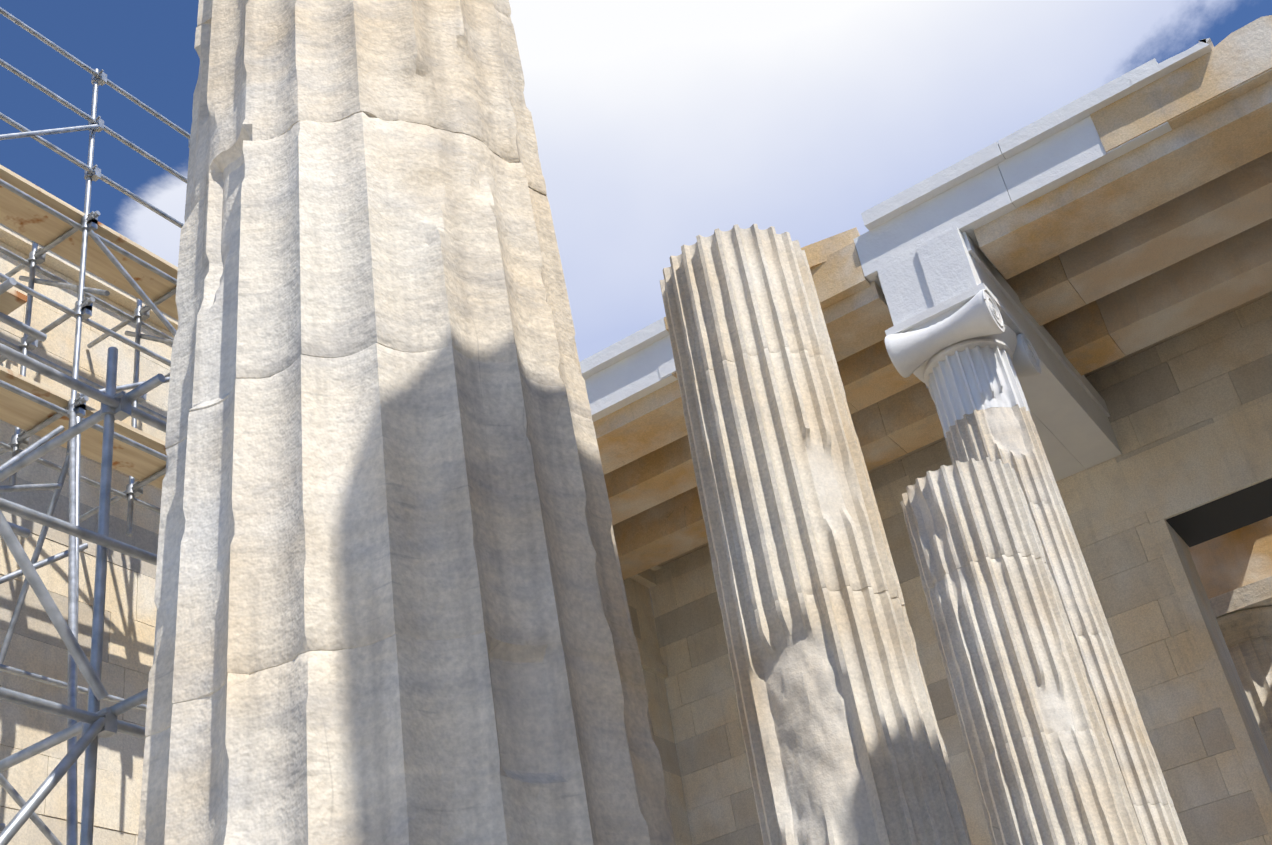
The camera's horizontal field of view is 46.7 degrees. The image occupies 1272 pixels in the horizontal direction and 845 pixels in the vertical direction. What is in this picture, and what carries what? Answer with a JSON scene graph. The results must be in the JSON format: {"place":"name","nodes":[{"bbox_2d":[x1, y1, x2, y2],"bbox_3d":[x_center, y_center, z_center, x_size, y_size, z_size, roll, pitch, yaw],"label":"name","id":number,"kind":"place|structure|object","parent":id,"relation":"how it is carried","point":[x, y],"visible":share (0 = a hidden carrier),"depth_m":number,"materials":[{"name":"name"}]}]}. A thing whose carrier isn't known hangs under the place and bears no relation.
{"place":"outdoors","nodes":[
{"label":"outdoors","id":0,"kind":"place"},
{"bbox_2d":[0,0,1271,361],"label":"sky","id":1,"kind":"structure","parent":0,"point":[660,125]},
{"bbox_2d":[654,15,1271,377],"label":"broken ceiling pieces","id":2,"kind":"object","parent":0,"point":[1201,72],"visible":0.35,"depth_m":14.77,"materials":[{"name":"beige stone"}]},
{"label":"ground floor","id":3,"kind":"structure","parent":0,"visible":0},
{"bbox_2d":[0,7,189,844],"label":"scaffold tubes","id":4,"kind":"object","parent":3,"relation":"on","point":[93,725],"visible":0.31,"depth_m":9.91,"materials":[{"name":"metal"}]},
{"bbox_2d":[0,165,177,488],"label":"scaffold platform","id":5,"kind":"structure","parent":4,"relation":"attached to","point":[30,220],"depth_m":12.66,"materials":[{"name":"beige wood"}]},
{"bbox_2d":[137,0,675,844],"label":"column","id":6,"kind":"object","parent":3,"relation":"on","point":[391,602],"visible":1,"depth_m":4.53,"materials":[{"name":"stone"}]},
{"bbox_2d":[0,223,1271,844],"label":"ashlar walls","id":7,"kind":"structure","parent":3,"relation":"on","point":[1190,417],"depth_m":17.75,"materials":[{"name":"stone"}]},
{"bbox_2d":[580,58,1271,579],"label":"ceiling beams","id":8,"kind":"structure","parent":7,"relation":"attached to","point":[1072,244],"depth_m":16.50,"materials":[{"name":"beige stone"}]},
{"bbox_2d":[1166,478,1271,546],"bbox_3d":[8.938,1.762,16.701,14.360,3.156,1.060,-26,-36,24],"label":"door lintel","id":9,"kind":"structure","parent":7,"relation":"attached to","point":[1225,515],"depth_m":18.21,"materials":[{"name":"grey"}]},
{"bbox_2d":[660,224,971,844],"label":"column","id":10,"kind":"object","parent":3,"relation":"on","point":[844,741],"visible":1,"depth_m":7.85,"materials":[{"name":"stone"}]},
{"bbox_2d":[900,457,1145,844],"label":"column","id":11,"kind":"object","parent":3,"relation":"on","point":[1044,763],"visible":1,"depth_m":10.66,"materials":[{"name":"stone"}]},
{"bbox_2d":[928,344,1187,844],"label":"column shaft","id":12,"kind":"object","parent":3,"relation":"on","point":[982,408],"visible":0.44,"depth_m":14.03,"materials":[{"name":"stone"}]},
{"bbox_2d":[885,283,1040,402],"bbox_3d":[3.473,-0.750,15.644,1.150,0.580,1.576,-26,-36,24],"label":"ionic capital","id":13,"kind":"object","parent":12,"relation":"on","point":[919,346],"visible":0.71,"depth_m":15.22,"materials":[{"name":"white stone"}]},
{"bbox_2d":[1228,637,1271,757],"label":"column","id":14,"kind":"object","parent":3,"relation":"on","point":[1252,659],"visible":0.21,"depth_m":22.96,"materials":[{"name":"stone"}]},
{"bbox_2d":[1209,576,1271,646],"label":"doric capital","id":15,"kind":"object","parent":14,"relation":"on","point":[1243,614],"visible":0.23,"depth_m":23.22,"materials":[{"name":"beige stone"}]},
{"bbox_2d":[1187,516,1271,598],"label":"portico entablature","id":16,"kind":"structure","parent":15,"relation":"on","point":[1233,560],"depth_m":23.77,"materials":[{"name":"stone"}]}
]}

